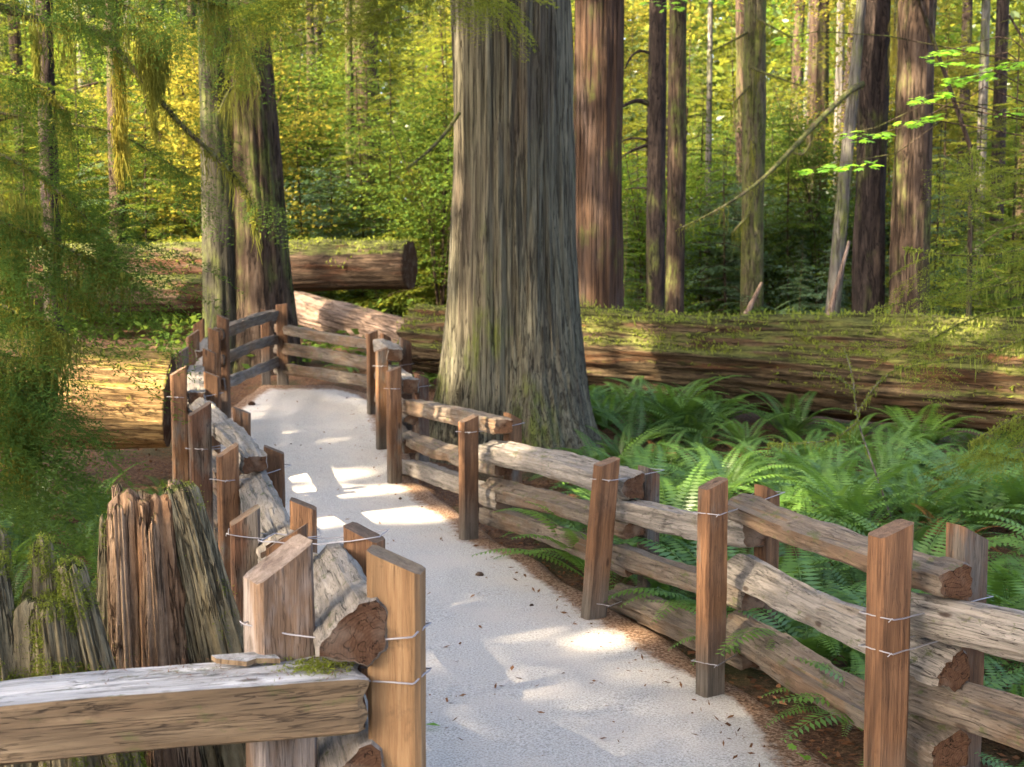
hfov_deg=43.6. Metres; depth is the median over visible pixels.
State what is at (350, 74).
conifer
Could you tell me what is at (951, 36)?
vine maple
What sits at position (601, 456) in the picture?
sword fern
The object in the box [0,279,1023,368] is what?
undergrowth
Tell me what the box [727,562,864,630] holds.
sword fern
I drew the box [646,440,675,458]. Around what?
sword fern
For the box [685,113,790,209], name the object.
vine maple
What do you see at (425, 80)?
young hemlock
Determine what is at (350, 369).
sword fern
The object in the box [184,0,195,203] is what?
conifer
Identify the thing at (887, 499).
sword fern
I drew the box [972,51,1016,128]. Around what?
young hemlock
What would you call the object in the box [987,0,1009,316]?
western hemlock
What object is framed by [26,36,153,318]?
young hemlock
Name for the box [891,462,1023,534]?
sword fern
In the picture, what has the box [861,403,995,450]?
sword fern
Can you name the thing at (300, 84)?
young hemlock
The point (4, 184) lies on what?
young hemlock
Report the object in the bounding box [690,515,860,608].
sword fern
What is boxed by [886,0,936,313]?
douglas fir
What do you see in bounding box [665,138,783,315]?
young hemlock
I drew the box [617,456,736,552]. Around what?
sword fern
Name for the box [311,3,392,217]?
young hemlock
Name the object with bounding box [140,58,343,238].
vine maple
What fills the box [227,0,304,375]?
douglas fir
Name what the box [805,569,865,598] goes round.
sword fern
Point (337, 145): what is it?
young hemlock
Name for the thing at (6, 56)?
young hemlock
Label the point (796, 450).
sword fern
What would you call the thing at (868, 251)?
douglas fir
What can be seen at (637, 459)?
sword fern
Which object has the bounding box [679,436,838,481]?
sword fern
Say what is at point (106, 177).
young hemlock
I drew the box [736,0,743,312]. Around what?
conifer
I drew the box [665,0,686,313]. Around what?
western hemlock
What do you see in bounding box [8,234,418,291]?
fallen log
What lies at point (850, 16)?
vine maple
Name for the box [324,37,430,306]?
young hemlock
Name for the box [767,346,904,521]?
dead sapling
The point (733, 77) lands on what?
young hemlock
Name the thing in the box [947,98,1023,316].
young hemlock
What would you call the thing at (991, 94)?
young hemlock
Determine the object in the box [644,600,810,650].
sword fern
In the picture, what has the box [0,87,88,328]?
young hemlock
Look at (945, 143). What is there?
young hemlock
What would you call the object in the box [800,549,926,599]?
sword fern
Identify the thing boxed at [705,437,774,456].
sword fern
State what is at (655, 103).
western hemlock
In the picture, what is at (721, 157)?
young hemlock
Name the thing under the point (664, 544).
sword fern
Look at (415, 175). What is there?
vine maple
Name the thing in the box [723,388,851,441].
sword fern
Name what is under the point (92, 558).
sword fern
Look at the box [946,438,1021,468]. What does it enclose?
sword fern
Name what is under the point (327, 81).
vine maple
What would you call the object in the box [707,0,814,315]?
western hemlock
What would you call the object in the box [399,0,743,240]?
vine maple
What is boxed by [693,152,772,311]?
young hemlock
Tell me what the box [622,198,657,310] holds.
young hemlock
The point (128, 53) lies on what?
conifer
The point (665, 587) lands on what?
sword fern
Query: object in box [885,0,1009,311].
young hemlock
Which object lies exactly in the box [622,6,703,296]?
young hemlock
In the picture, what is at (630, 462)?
sword fern
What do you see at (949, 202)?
vine maple
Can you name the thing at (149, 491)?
sword fern
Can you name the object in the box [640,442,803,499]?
sword fern
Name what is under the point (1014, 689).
sword fern
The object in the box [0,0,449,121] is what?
tall conifer
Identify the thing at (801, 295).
young hemlock
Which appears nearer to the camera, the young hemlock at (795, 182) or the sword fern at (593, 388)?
the sword fern at (593, 388)
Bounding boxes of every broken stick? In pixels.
[743,282,762,315]
[826,241,850,314]
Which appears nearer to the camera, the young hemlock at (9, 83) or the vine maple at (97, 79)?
the vine maple at (97, 79)
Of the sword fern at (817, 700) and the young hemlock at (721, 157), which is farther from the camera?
the young hemlock at (721, 157)
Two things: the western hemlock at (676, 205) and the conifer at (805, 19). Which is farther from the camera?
the conifer at (805, 19)
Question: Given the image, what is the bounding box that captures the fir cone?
[475,572,483,575]
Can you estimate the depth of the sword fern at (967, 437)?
12.46 m
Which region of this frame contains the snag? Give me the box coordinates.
[825,0,865,314]
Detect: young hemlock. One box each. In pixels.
[0,0,69,186]
[0,0,106,241]
[0,18,41,229]
[0,77,35,242]
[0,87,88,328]
[1,33,39,223]
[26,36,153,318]
[37,7,100,139]
[40,0,99,235]
[61,0,198,314]
[61,85,173,322]
[66,0,166,231]
[87,71,201,328]
[101,30,201,322]
[105,0,200,241]
[131,0,200,237]
[167,125,201,238]
[168,2,201,238]
[270,1,345,231]
[271,10,340,203]
[280,106,350,301]
[283,49,325,200]
[284,1,345,300]
[298,5,419,295]
[298,147,386,310]
[307,68,435,312]
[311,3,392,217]
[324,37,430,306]
[326,37,446,314]
[327,60,400,198]
[355,0,452,313]
[362,2,453,307]
[368,230,417,316]
[379,5,446,301]
[383,0,453,283]
[384,0,450,296]
[400,1,452,273]
[571,1,637,275]
[571,6,646,297]
[622,0,665,267]
[622,0,718,298]
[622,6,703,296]
[622,142,713,309]
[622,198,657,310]
[622,214,645,310]
[627,224,645,298]
[631,0,735,271]
[644,88,769,315]
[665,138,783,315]
[684,125,727,307]
[684,250,732,313]
[685,99,765,299]
[686,44,722,212]
[686,45,731,175]
[687,0,778,197]
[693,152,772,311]
[712,153,799,312]
[714,99,851,315]
[729,43,786,214]
[730,68,824,307]
[764,0,807,218]
[764,0,894,296]
[765,0,836,198]
[773,46,804,199]
[774,118,825,296]
[774,236,825,314]
[776,222,825,314]
[790,0,947,300]
[799,220,851,314]
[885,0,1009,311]
[885,11,1023,315]
[885,121,1004,313]
[929,10,1023,316]
[929,103,1023,316]
[934,225,983,315]
[945,0,1023,307]
[946,168,1022,316]
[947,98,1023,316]
[955,28,1015,279]
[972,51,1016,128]
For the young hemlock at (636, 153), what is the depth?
25.69 m
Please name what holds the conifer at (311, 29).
on the ground
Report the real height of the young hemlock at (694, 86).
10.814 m
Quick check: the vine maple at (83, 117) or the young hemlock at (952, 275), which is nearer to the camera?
the young hemlock at (952, 275)
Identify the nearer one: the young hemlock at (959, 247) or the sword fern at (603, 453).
the sword fern at (603, 453)
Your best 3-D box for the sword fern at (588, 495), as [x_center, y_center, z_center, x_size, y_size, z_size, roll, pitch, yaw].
[0.834,0.891,9.279,1.464,0.563,1.669,-4,7,-40]
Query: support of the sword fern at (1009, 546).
on the ground
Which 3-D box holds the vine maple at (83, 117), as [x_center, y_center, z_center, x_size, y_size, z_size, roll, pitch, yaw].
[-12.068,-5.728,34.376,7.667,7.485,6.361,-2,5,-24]
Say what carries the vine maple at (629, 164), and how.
on the ground
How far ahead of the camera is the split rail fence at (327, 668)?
3.10 m
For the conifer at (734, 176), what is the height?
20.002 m
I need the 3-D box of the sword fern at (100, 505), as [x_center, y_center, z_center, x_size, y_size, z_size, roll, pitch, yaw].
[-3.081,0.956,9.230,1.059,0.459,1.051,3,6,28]
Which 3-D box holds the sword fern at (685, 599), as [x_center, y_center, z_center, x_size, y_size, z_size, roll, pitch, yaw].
[1.210,1.087,7.155,1.592,0.662,1.388,-1,5,-7]
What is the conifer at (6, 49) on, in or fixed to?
on the ground
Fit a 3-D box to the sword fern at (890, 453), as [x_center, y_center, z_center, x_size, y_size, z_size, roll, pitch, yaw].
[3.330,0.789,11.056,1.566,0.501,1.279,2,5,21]
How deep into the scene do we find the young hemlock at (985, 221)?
24.74 m
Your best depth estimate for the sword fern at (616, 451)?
12.55 m
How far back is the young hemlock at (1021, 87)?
31.59 m
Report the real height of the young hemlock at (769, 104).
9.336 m
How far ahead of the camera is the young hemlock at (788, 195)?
25.70 m
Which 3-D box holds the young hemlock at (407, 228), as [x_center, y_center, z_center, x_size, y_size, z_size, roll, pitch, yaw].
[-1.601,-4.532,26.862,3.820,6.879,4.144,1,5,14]
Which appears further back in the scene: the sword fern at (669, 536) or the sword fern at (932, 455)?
the sword fern at (932, 455)
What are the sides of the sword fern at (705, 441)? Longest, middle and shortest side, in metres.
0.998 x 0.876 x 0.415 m
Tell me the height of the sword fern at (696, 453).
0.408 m
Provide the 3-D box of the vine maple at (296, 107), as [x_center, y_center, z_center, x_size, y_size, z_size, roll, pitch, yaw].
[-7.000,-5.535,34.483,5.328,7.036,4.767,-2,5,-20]
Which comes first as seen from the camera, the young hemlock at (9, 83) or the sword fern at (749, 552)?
the sword fern at (749, 552)
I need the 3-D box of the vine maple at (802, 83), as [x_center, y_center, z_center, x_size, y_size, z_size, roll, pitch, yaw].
[10.378,-5.301,34.254,5.604,6.594,6.754,2,5,21]
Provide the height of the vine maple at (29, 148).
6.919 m
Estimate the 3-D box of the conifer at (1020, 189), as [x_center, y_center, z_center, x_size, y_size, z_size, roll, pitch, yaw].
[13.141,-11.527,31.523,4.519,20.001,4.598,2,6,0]
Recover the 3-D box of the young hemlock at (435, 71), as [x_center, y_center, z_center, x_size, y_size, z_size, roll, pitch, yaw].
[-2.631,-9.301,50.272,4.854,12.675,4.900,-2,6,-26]
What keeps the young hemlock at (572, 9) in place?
on the ground
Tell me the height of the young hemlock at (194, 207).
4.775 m
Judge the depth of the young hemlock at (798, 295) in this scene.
28.55 m
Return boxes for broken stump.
[0,525,148,766]
[95,479,245,766]
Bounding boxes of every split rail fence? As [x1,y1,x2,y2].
[0,315,431,766]
[213,303,366,390]
[366,330,1023,766]
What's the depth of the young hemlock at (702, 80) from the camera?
40.43 m
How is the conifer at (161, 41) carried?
on the ground
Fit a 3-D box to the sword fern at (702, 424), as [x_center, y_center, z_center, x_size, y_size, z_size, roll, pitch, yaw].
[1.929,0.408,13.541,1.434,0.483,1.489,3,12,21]
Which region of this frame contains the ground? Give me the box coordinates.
[0,283,1023,766]
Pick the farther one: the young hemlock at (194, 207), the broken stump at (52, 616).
the young hemlock at (194, 207)
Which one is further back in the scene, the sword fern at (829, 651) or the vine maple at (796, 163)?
the vine maple at (796, 163)
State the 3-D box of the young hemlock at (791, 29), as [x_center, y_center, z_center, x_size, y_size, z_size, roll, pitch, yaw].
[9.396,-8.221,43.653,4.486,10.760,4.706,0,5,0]
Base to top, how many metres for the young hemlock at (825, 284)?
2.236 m
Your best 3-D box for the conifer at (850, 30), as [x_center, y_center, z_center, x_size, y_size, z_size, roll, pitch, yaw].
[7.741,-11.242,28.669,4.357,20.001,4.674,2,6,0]
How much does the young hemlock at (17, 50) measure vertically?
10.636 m
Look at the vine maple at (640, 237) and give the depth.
25.02 m
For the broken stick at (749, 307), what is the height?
0.610 m
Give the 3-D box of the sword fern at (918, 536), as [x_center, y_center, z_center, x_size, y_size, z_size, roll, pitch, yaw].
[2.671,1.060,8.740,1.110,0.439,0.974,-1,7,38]
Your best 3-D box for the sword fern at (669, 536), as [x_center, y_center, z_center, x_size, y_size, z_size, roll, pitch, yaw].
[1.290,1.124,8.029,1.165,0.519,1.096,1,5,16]
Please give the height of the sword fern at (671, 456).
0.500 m
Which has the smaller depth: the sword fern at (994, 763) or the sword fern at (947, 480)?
the sword fern at (994, 763)
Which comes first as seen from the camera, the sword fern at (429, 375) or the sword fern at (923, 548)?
the sword fern at (923, 548)
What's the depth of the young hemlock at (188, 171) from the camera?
36.66 m
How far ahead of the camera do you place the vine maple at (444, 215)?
25.29 m
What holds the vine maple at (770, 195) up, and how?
on the ground
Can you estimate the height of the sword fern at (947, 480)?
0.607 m
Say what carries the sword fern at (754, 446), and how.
on the ground
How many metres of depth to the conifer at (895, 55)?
46.57 m
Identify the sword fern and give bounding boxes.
[0,494,96,552]
[0,497,57,527]
[2,458,109,523]
[9,529,64,581]
[12,559,71,606]
[13,534,98,586]
[18,479,153,537]
[24,460,147,520]
[28,511,106,559]
[81,476,161,524]
[129,475,167,494]
[322,355,366,372]
[412,370,437,382]
[472,501,666,582]
[494,521,675,562]
[503,474,729,555]
[522,497,587,531]
[527,447,604,484]
[549,444,736,506]
[552,423,688,471]
[552,483,590,499]
[566,456,736,500]
[584,448,628,465]
[585,423,659,465]
[589,384,620,425]
[589,384,632,408]
[589,385,618,406]
[589,387,674,429]
[590,375,706,423]
[592,391,711,455]
[604,501,846,622]
[607,375,756,431]
[609,553,695,610]
[613,408,696,439]
[614,535,696,583]
[617,430,709,476]
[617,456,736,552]
[625,534,696,595]
[627,441,804,496]
[633,395,764,450]
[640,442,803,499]
[643,387,736,420]
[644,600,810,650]
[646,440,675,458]
[649,434,741,470]
[652,382,773,431]
[656,418,740,455]
[659,437,799,486]
[659,476,773,511]
[666,477,712,549]
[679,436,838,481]
[679,544,782,556]
[684,488,815,510]
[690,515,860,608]
[690,546,865,674]
[703,409,790,448]
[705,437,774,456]
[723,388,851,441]
[724,454,832,494]
[725,468,825,504]
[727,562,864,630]
[728,463,838,507]
[728,482,913,553]
[742,442,892,505]
[744,462,938,524]
[754,427,858,457]
[758,437,876,475]
[762,649,864,736]
[765,480,961,547]
[770,440,921,502]
[772,651,1023,766]
[776,579,1017,669]
[782,588,864,668]
[794,509,1023,600]
[799,552,866,590]
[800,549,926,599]
[803,589,1023,695]
[804,413,910,446]
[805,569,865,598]
[807,443,973,495]
[811,460,1010,525]
[812,416,956,472]
[824,561,854,572]
[829,638,1002,669]
[837,502,980,566]
[840,456,971,515]
[849,470,940,518]
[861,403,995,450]
[871,437,1019,500]
[875,439,1023,514]
[883,434,966,471]
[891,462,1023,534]
[912,589,1023,666]
[913,504,965,536]
[914,540,1009,556]
[918,556,1023,609]
[920,422,1023,463]
[922,472,1023,525]
[927,526,1001,554]
[928,445,1021,473]
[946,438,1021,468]
[958,510,1023,572]
[965,504,1023,571]
[974,752,1008,766]
[977,506,1023,553]
[984,655,1023,696]
[987,567,1023,609]
[991,666,1023,680]
[1002,553,1023,574]
[1011,680,1023,766]
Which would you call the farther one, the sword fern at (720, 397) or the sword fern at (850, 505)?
the sword fern at (720, 397)
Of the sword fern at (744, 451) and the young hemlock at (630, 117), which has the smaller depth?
the sword fern at (744, 451)
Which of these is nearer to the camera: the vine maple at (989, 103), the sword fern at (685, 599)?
the sword fern at (685, 599)
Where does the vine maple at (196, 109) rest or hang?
on the ground
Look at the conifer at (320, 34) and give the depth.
52.50 m
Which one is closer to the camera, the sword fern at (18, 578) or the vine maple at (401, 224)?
the sword fern at (18, 578)
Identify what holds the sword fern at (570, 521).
on the ground
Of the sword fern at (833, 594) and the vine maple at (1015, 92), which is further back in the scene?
the vine maple at (1015, 92)
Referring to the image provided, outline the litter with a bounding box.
[0,367,1023,766]
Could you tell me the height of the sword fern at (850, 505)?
0.525 m
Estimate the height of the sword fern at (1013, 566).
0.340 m
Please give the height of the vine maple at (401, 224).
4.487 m
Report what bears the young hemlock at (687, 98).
on the ground
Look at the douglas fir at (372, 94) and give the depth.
37.05 m
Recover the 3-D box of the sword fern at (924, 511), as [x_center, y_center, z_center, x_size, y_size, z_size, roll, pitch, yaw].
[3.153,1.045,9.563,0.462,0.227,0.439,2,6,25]
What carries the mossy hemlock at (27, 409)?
on the ground
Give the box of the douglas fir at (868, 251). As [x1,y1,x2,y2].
[675,0,890,313]
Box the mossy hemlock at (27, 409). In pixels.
[0,0,320,575]
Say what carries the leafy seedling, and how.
on the ground
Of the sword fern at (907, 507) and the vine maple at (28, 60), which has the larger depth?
the vine maple at (28, 60)
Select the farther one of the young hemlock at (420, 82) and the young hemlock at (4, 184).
the young hemlock at (420, 82)
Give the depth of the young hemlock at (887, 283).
33.30 m
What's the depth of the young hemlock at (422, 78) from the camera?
30.06 m
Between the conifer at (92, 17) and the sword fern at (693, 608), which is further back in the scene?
the conifer at (92, 17)
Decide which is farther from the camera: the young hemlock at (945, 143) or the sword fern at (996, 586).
the young hemlock at (945, 143)
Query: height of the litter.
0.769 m
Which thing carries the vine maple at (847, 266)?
on the ground
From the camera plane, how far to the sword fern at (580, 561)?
8.03 m
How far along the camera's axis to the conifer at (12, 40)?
33.83 m
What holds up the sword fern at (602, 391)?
on the ground
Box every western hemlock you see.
[35,0,63,335]
[105,2,128,325]
[185,0,304,372]
[622,0,666,312]
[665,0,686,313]
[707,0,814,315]
[952,0,972,314]
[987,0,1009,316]
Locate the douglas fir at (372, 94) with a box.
[352,0,450,297]
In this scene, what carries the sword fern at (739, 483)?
on the ground
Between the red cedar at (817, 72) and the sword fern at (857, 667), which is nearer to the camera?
the sword fern at (857, 667)
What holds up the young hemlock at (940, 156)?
on the ground
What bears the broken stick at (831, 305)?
on the fallen log at (772, 355)
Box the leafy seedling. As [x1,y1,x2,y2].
[787,739,826,760]
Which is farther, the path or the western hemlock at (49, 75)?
the western hemlock at (49, 75)
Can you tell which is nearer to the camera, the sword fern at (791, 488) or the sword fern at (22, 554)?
the sword fern at (22, 554)
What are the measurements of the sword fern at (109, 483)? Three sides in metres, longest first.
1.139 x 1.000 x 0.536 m
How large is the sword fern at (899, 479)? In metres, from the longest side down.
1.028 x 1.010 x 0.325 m
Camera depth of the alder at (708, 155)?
27.53 m
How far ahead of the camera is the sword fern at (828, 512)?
9.06 m
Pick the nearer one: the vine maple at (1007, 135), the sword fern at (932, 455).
the sword fern at (932, 455)
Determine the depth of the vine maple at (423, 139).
30.06 m
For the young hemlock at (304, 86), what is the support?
on the ground
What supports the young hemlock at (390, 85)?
on the ground
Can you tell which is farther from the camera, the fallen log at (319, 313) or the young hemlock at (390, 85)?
the young hemlock at (390, 85)
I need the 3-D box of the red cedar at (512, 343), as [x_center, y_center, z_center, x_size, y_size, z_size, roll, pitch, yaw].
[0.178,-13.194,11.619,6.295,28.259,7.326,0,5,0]
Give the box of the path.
[221,385,830,766]
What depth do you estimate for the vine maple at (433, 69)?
35.87 m
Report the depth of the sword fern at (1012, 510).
8.83 m
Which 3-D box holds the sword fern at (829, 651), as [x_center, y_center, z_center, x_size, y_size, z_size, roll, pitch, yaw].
[1.558,1.170,6.173,1.426,0.505,1.451,0,5,4]
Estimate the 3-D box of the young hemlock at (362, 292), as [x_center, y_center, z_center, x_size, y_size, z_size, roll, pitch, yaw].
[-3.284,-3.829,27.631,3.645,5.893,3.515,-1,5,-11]
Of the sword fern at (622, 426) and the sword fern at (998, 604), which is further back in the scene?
the sword fern at (622, 426)
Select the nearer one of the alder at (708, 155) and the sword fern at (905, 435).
the sword fern at (905, 435)
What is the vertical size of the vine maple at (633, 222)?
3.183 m
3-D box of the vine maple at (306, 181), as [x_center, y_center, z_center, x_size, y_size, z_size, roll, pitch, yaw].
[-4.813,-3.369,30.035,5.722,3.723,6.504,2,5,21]
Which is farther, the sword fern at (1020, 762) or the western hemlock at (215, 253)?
the western hemlock at (215, 253)
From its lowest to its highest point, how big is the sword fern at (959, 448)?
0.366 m
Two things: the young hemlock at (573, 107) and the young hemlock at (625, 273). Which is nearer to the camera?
the young hemlock at (625, 273)
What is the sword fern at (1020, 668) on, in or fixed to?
on the ground
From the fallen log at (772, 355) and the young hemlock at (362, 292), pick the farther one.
the young hemlock at (362, 292)
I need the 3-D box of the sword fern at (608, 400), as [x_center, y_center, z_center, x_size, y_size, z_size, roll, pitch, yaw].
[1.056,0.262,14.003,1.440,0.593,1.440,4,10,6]
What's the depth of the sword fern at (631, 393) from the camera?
14.38 m
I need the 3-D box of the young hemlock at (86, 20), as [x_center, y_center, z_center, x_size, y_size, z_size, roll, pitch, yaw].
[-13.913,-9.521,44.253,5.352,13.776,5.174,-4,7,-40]
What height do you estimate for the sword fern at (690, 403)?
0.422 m
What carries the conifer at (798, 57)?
on the ground
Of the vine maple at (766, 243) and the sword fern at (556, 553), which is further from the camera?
the vine maple at (766, 243)
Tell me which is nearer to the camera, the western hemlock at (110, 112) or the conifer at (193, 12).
the western hemlock at (110, 112)
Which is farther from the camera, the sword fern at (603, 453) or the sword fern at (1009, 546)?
the sword fern at (603, 453)
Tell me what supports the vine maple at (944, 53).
on the ground
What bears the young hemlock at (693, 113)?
on the ground
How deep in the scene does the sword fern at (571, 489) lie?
10.54 m
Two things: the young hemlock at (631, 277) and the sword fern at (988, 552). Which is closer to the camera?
the sword fern at (988, 552)
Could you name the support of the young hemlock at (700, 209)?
on the ground
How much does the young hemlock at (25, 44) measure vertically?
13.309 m
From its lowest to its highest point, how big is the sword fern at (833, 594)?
0.457 m
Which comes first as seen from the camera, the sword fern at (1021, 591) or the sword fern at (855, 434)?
the sword fern at (1021, 591)
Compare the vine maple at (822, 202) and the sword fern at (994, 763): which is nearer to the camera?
the sword fern at (994, 763)
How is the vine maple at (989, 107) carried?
on the ground
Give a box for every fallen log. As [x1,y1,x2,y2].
[0,334,175,450]
[3,271,202,312]
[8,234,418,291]
[294,291,403,342]
[396,298,1023,435]
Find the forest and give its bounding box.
[9,0,1023,229]
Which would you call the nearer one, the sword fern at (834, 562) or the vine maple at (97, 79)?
the sword fern at (834, 562)
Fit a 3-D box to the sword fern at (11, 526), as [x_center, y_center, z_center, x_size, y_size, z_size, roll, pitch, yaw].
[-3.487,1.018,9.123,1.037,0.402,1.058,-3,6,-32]
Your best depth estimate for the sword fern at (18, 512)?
9.61 m
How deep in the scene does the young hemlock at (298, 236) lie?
26.70 m
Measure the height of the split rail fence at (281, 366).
1.195 m
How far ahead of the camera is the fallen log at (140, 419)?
11.07 m
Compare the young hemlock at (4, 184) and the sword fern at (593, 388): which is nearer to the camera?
the sword fern at (593, 388)
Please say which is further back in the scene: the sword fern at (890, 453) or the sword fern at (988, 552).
the sword fern at (890, 453)
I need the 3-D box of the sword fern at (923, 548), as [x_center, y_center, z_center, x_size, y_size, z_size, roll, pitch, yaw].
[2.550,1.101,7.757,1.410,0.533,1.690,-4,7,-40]
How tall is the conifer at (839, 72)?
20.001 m
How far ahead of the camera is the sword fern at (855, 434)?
13.03 m
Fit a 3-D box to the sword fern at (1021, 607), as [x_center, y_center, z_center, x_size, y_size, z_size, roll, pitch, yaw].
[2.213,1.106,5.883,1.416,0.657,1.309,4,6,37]
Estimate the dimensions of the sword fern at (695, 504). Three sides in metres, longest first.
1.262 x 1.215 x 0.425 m
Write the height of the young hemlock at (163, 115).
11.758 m
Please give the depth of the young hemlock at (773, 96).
32.48 m
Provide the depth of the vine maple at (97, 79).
29.43 m
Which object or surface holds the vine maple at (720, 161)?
on the ground
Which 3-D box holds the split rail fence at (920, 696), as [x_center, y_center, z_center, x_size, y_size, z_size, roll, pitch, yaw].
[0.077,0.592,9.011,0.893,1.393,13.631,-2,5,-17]
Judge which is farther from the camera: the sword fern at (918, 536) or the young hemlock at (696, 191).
the young hemlock at (696, 191)
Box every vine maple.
[0,2,197,315]
[0,14,66,204]
[0,40,173,241]
[0,74,88,232]
[71,40,281,241]
[96,0,362,241]
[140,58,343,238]
[166,55,339,232]
[168,27,412,235]
[190,165,428,297]
[311,74,453,305]
[324,148,452,293]
[374,81,453,268]
[383,154,449,253]
[397,19,573,242]
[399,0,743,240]
[622,137,741,313]
[622,140,644,197]
[622,193,689,291]
[629,119,793,290]
[631,181,828,313]
[638,0,973,316]
[644,179,853,313]
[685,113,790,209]
[690,162,831,280]
[703,88,963,311]
[713,154,984,310]
[723,0,1015,230]
[766,0,1021,263]
[770,133,830,201]
[771,15,1023,175]
[793,64,1011,265]
[828,145,1012,300]
[892,73,1014,272]
[932,77,1022,254]
[932,131,1019,278]
[942,70,1023,226]
[987,38,1023,153]
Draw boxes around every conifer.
[0,0,54,199]
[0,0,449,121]
[6,0,31,228]
[24,0,132,201]
[30,3,132,208]
[121,0,185,197]
[124,0,130,213]
[135,0,146,176]
[141,0,160,237]
[156,0,198,84]
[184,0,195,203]
[283,0,343,170]
[290,0,342,201]
[345,0,354,298]
[730,126,735,306]
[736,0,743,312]
[766,0,849,45]
[770,0,804,267]
[803,1,809,127]
[826,0,856,296]
[832,0,844,208]
[835,1,954,142]
[1007,98,1023,311]
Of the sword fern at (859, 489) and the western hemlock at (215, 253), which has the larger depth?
the western hemlock at (215, 253)
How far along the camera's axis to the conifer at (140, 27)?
41.41 m
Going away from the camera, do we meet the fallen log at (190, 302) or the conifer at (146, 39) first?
the fallen log at (190, 302)
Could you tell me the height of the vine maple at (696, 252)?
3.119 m
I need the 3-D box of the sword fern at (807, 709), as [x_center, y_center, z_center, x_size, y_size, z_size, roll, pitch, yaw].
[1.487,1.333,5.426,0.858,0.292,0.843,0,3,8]
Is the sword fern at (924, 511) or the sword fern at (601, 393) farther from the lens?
the sword fern at (601, 393)
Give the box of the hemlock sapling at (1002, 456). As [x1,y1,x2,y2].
[809,146,1023,506]
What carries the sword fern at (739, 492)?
on the ground
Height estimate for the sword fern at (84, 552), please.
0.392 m
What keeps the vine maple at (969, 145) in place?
on the ground
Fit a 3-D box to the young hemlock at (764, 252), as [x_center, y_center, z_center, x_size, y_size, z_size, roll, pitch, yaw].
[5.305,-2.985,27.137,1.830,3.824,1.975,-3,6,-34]
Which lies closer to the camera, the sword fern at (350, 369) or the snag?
the sword fern at (350, 369)
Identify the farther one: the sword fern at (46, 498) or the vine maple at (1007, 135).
the vine maple at (1007, 135)
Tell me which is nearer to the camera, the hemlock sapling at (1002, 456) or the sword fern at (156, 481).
the hemlock sapling at (1002, 456)
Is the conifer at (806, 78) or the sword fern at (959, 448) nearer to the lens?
the sword fern at (959, 448)
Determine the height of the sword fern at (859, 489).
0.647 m
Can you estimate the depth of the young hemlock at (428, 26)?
47.29 m
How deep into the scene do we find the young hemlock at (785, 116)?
57.05 m
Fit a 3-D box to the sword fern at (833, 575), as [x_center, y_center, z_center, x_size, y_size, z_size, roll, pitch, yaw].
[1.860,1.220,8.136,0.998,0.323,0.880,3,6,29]
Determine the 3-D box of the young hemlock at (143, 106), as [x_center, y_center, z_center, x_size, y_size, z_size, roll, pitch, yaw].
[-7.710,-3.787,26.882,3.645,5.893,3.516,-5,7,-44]
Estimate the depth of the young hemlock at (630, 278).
24.27 m
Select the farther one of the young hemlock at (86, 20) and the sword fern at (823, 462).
the young hemlock at (86, 20)
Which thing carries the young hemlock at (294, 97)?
on the ground
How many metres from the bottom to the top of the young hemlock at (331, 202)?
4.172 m
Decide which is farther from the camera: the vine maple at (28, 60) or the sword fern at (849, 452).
the vine maple at (28, 60)
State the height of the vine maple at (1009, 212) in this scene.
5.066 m
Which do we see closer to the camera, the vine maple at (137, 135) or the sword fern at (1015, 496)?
the sword fern at (1015, 496)
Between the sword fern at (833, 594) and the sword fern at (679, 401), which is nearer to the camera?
the sword fern at (833, 594)
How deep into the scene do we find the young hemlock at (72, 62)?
48.06 m
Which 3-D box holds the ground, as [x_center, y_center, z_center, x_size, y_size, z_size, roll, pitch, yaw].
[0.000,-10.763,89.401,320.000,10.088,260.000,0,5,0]
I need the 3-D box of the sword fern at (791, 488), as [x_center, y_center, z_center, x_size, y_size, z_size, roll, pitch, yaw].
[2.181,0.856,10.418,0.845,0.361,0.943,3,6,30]
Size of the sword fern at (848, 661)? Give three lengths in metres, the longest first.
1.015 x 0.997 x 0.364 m
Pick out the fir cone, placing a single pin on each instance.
(479, 574)
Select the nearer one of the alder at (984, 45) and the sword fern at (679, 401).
the sword fern at (679, 401)
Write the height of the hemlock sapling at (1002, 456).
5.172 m
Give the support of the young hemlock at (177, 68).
on the ground
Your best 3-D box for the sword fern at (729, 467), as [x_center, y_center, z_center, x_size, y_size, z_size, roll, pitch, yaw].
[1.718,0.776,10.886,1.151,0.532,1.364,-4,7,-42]
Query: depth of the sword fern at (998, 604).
6.44 m
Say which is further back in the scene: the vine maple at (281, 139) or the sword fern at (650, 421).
the vine maple at (281, 139)
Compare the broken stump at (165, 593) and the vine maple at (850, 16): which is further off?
the vine maple at (850, 16)
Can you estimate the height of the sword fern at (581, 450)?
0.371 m
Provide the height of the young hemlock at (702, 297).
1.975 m
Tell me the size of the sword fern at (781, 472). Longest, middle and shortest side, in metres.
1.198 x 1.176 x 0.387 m
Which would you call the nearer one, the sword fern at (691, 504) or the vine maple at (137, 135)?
the sword fern at (691, 504)
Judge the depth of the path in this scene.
6.53 m
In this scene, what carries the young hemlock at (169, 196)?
on the ground
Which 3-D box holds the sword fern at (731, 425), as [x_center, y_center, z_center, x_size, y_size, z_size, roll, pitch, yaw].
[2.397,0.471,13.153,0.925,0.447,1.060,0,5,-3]
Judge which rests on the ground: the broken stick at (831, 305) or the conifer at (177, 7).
the conifer at (177, 7)
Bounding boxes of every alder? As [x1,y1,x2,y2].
[703,0,712,314]
[972,0,990,312]
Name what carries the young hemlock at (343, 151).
on the ground
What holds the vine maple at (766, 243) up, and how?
on the ground
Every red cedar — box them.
[164,0,605,472]
[573,0,623,308]
[803,0,829,314]
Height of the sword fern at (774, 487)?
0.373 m
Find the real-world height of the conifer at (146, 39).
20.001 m

